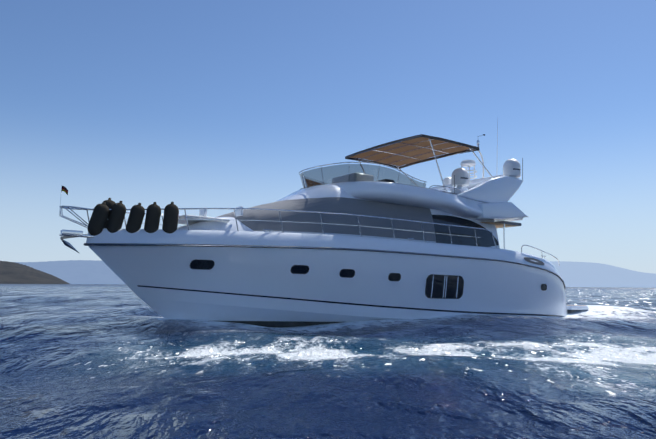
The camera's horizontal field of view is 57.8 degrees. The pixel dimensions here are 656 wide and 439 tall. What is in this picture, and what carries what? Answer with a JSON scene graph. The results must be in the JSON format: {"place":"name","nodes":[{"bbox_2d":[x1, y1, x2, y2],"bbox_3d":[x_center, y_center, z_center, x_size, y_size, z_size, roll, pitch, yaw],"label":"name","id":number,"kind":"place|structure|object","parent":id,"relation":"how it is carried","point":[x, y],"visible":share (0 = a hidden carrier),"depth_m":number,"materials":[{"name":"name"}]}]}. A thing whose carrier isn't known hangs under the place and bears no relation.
{"place":"outdoors","nodes":[
{"label":"outdoors","id":0,"kind":"place"},
{"bbox_2d":[0,261,68,283],"bbox_3d":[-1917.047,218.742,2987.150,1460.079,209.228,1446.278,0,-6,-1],"label":"headland","id":1,"kind":"structure","parent":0,"point":[13,273],"depth_m":2942.39,"materials":[{"name":"grey stone"}]},
{"bbox_2d":[15,260,124,283],"bbox_3d":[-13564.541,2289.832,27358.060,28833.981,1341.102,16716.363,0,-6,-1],"label":"distant hill","id":2,"kind":"structure","parent":0,"point":[84,272],"depth_m":29317.73,"materials":[{"name":"blue"}]},
{"bbox_2d":[0,284,655,438],"bbox_3d":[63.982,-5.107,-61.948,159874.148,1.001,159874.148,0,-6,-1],"label":"sea","id":3,"kind":"structure","parent":0,"point":[101,361],"depth_m":8.59,"materials":[{"name":"liquid"}]},
{"bbox_2d":[140,298,395,327],"bbox_3d":[2.094,4.004,23.095,18.950,1.590,4.849,6,-9,-34],"label":"hull bottom","id":4,"kind":"object","parent":3,"relation":"in","point":[169,309],"visible":0.31,"depth_m":18.92,"materials":[{"name":"white plastic"}]},
{"bbox_2d":[88,246,566,318],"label":"hull topsides","id":5,"kind":"object","parent":3,"relation":"on","point":[497,286],"visible":0.94,"depth_m":19.43,"materials":[{"name":"white plastic"}]},
{"bbox_2d":[86,228,560,276],"bbox_3d":[1.315,1.734,22.793,20.220,1.680,5.320,6,-9,-34],"label":"bulwark","id":6,"kind":"object","parent":5,"relation":"on","point":[161,236],"visible":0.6,"depth_m":18.95,"materials":[{"name":"white plastic"}]},
{"bbox_2d":[59,229,93,252],"bbox_3d":[-7.179,0.650,16.960,0.900,0.650,0.440,6,-9,-34],"label":"anchor","id":7,"kind":"object","parent":6,"relation":"attached to","point":[64,234],"visible":0.94,"depth_m":16.83,"materials":[{"name":"silver metal"}]},
{"bbox_2d":[524,257,543,264],"bbox_3d":[7.198,1.965,26.888,1.534,0.290,5.149,6,-9,-34],"label":"fairlead","id":8,"kind":"object","parent":6,"relation":"on","point":[529,259],"visible":0.38,"depth_m":24.81,"materials":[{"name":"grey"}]},
{"bbox_2d":[521,245,559,265],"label":"cockpit rails","id":9,"kind":"object","parent":6,"relation":"on","point":[538,249],"visible":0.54,"depth_m":25.34,"materials":[{"name":"silver metal"}]},
{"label":"deck","id":10,"kind":"structure","parent":6,"relation":"on","visible":0},
{"bbox_2d":[177,217,256,231],"bbox_3d":[-2.525,0.363,20.251,6.319,0.815,3.838,5,-8,-35],"label":"coachroof","id":11,"kind":"object","parent":10,"relation":"on","point":[230,225],"visible":0.17,"depth_m":18.63,"materials":[{"name":"white plastic"}]},
{"bbox_2d":[178,206,242,224],"bbox_3d":[-4.028,-0.153,19.064,1.800,0.500,2.210,6,-9,-34],"label":"hardware piece","id":12,"kind":"object","parent":11,"relation":"on","point":[202,213],"visible":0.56,"depth_m":18.58,"materials":[{"name":"white"}]},
{"bbox_2d":[59,206,496,247],"bbox_3d":[-1.101,0.417,21.242,15.829,1.015,4.826,6,-9,-34],"label":"bow rail","id":13,"kind":"object","parent":10,"relation":"on","point":[87,209],"visible":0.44,"depth_m":18.81,"materials":[{"name":"silver metal"}]},
{"bbox_2d":[59,185,67,216],"bbox_3d":[-7.491,-0.526,16.841,0.180,0.900,0.065,6,-9,-34],"label":"bow flag","id":14,"kind":"object","parent":13,"relation":"attached to","point":[64,189],"visible":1,"depth_m":16.86,"materials":[{"name":"black fabric"}]},
{"bbox_2d":[87,202,108,235],"bbox_3d":[-6.663,-0.018,17.255,0.598,0.998,0.437,-1,-6,10],"label":"fender","id":15,"kind":"object","parent":13,"relation":"hanging from","point":[98,218],"visible":0.92,"depth_m":17.08,"materials":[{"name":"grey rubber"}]},
{"bbox_2d":[102,198,114,227],"bbox_3d":[-6.532,-0.106,17.620,0.501,1.114,0.538,6,-9,-34],"label":"fender","id":16,"kind":"object","parent":13,"relation":"hanging from","point":[110,203],"visible":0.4,"depth_m":17.51,"materials":[{"name":"grey rubber"}]},
{"bbox_2d":[106,201,125,232],"bbox_3d":[-6.216,-0.030,17.445,0.553,1.051,0.416,-1,-7,14],"label":"fender","id":17,"kind":"object","parent":13,"relation":"hanging from","point":[116,217],"visible":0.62,"depth_m":17.27,"materials":[{"name":"grey rubber"}]},
{"bbox_2d":[126,203,144,232],"bbox_3d":[-5.688,0.006,17.533,0.572,1.000,0.418,-3,-7,27],"label":"fender","id":18,"kind":"object","parent":13,"relation":"hanging from","point":[135,219],"visible":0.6,"depth_m":17.36,"materials":[{"name":"grey rubber"}]},
{"bbox_2d":[144,202,160,232],"bbox_3d":[-5.205,-0.005,17.626,0.426,1.031,0.531,6,-9,-34],"label":"fender","id":19,"kind":"object","parent":13,"relation":"hanging from","point":[152,218],"visible":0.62,"depth_m":17.45,"materials":[{"name":"grey rubber"}]},
{"bbox_2d":[162,202,178,233],"bbox_3d":[-4.704,-0.005,17.749,0.446,1.052,0.532,6,-9,-34],"label":"fender","id":20,"kind":"object","parent":13,"relation":"hanging from","point":[170,218],"visible":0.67,"depth_m":17.57,"materials":[{"name":"grey rubber"}]},
{"bbox_2d":[257,184,499,247],"bbox_3d":[1.104,0.004,22.830,11.798,2.188,4.080,6,-9,-34],"label":"deckhouse","id":21,"kind":"object","parent":10,"relation":"on","point":[322,191],"visible":0.17,"depth_m":20.84,"materials":[{"name":"white"}]},
{"bbox_2d":[217,197,435,241],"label":"windscreen covers","id":22,"kind":"object","parent":21,"relation":"attached to","point":[343,205],"visible":0.73,"depth_m":20.40,"materials":[{"name":"grey fabric"}]},
{"bbox_2d":[300,164,425,188],"bbox_3d":[0.912,-1.370,22.843,3.951,0.686,4.170,6,-9,-34],"label":"flybridge windscreen","id":23,"kind":"object","parent":21,"relation":"on","point":[346,173],"visible":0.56,"depth_m":21.14,"materials":[{"name":"clear glass"}]},
{"bbox_2d":[299,162,426,185],"bbox_3d":[0.897,-1.399,22.835,3.987,0.775,4.244,6,-9,-34],"label":"frame","id":24,"kind":"object","parent":23,"relation":"attached to","point":[361,162],"visible":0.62,"depth_m":21.28,"materials":[{"name":"silver metal"}]},
{"bbox_2d":[326,181,527,221],"bbox_3d":[3.338,-0.534,24.452,9.198,1.087,4.840,6,-9,-34],"label":"flybridge","id":25,"kind":"object","parent":21,"relation":"on","point":[415,196],"visible":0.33,"depth_m":21.63,"materials":[{"name":"white plastic"}]},
{"bbox_2d":[345,135,492,192],"bbox_3d":[3.823,-1.802,25.234,4.184,2.146,4.822,6,-9,-34],"label":"bimini frame","id":26,"kind":"object","parent":25,"relation":"on","point":[432,149],"visible":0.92,"depth_m":24.61,"materials":[{"name":"silver metal"}]},
{"bbox_2d":[351,137,471,165],"bbox_3d":[3.439,-2.888,25.081,3.150,0.120,4.800,6,-9,-34],"label":"bimini canvas","id":27,"kind":"object","parent":26,"relation":"on","point":[394,158],"visible":0.81,"depth_m":25.26,"materials":[{"name":"brown fabric"}]},
{"bbox_2d":[345,134,478,168],"bbox_3d":[3.437,-2.819,25.073,3.174,0.182,4.824,6,-9,-34],"label":"bimini valance","id":28,"kind":"object","parent":26,"relation":"attached to","point":[430,137],"visible":0.77,"depth_m":24.18,"materials":[{"name":"black fabric"}]},
{"bbox_2d":[451,168,468,193],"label":"radar dome","id":29,"kind":"structure","parent":25,"relation":"on","point":[461,178],"depth_m":23.82,"materials":[{"name":"white plastic"}]},
{"bbox_2d":[431,175,526,219],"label":"radar arch","id":30,"kind":"structure","parent":25,"relation":"on","point":[495,194],"depth_m":24.27,"materials":[{"name":"white plastic"}]},
{"bbox_2d":[461,160,475,166],"bbox_3d":[6.308,-2.534,26.745,0.660,0.230,0.660,6,-9,-34],"label":"radome","id":31,"kind":"object","parent":30,"relation":"on","point":[467,163],"visible":0.98,"depth_m":26.50,"materials":[{"name":"white plastic"}]},
{"bbox_2d":[461,165,476,179],"bbox_3d":[6.295,-2.028,26.682,0.684,0.750,0.844,6,-9,-34],"label":"radar mast","id":32,"kind":"object","parent":30,"relation":"on","point":[474,172],"visible":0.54,"depth_m":26.50,"materials":[{"name":"white metal"}]},
{"bbox_2d":[477,134,484,177],"bbox_3d":[6.937,-2.739,26.745,0.435,2.212,0.255,6,-9,-34],"label":"antenna mast","id":33,"kind":"object","parent":30,"relation":"on","point":[478,142],"visible":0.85,"depth_m":26.80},
{"bbox_2d":[503,159,520,177],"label":"radar dome","id":34,"kind":"structure","parent":30,"relation":"on","point":[511,167],"depth_m":25.42,"materials":[{"name":"white plastic"}]},
{"bbox_2d":[454,121,522,193],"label":"antennas","id":35,"kind":"object","parent":25,"relation":"on","point":[497,139],"visible":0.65,"depth_m":25.50,"materials":[{"name":"white"}]},
{"bbox_2d":[480,221,521,227],"bbox_3d":[6.051,0.316,26.261,2.150,0.145,4.400,6,-9,-34],"label":"overhang","id":36,"kind":"object","parent":21,"relation":"on","point":[498,224],"visible":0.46,"depth_m":24.67,"materials":[{"name":"grey"}]},
{"bbox_2d":[432,215,498,246],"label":"side window","id":37,"kind":"structure","parent":10,"relation":"on","point":[485,239],"depth_m":23.31,"materials":[{"name":"black glass"}]},
{"bbox_2d":[503,224,504,248],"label":"overhang posts","id":38,"kind":"object","parent":10,"relation":"on","point":[504,234],"visible":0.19,"depth_m":24.43,"materials":[{"name":"silver metal"}]},
{"bbox_2d":[84,243,565,291],"bbox_3d":[1.302,1.988,22.752,20.296,1.262,5.436,6,-9,-34],"label":"rub rail","id":39,"kind":"object","parent":5,"relation":"on","point":[140,244],"visible":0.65,"depth_m":18.66,"materials":[{"name":"grey"}]},
{"bbox_2d":[137,285,562,316],"bbox_3d":[2.037,3.309,23.130,19.042,0.962,4.976,6,-9,-34],"label":"hull stripe","id":40,"kind":"object","parent":5,"relation":"attached to","point":[354,303],"visible":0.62,"depth_m":19.96,"materials":[{"name":"black"}]},
{"bbox_2d":[189,259,546,290],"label":"portholes","id":41,"kind":"object","parent":5,"relation":"in","point":[201,264],"visible":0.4,"depth_m":18.93,"materials":[{"name":"black glass"}]},
{"bbox_2d":[424,273,463,299],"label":"hull window","id":42,"kind":"structure","parent":5,"relation":"in","point":[438,286],"depth_m":21.62,"materials":[{"name":"black glass"}]},
{"bbox_2d":[567,305,587,309],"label":"swim platform","id":43,"kind":"structure","parent":5,"relation":"attached to","point":[577,307],"depth_m":26.95,"materials":[{"name":"white"}]},
{"bbox_2d":[0,0,655,273],"label":"sky","id":44,"kind":"structure","parent":0,"point":[185,103],"materials":[{"name":"blue"}]},
{"bbox_2d":[429,185,462,191],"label":"flybridge handrails","id":45,"kind":"object","parent":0,"point":[445,186],"visible":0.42,"depth_m":22.82,"materials":[{"name":"silver metal"}]},
{"bbox_2d":[443,177,450,184],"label":"sat dome","id":46,"kind":"structure","parent":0,"point":[447,180],"depth_m":27.78,"materials":[{"name":"white plastic"}]},
{"bbox_2d":[549,261,655,287],"bbox_3d":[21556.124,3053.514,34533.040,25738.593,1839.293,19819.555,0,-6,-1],"label":"distant hill","id":47,"kind":"structure","parent":0,"point":[581,274],"depth_m":36416.66,"materials":[{"name":"blue"}]}
]}

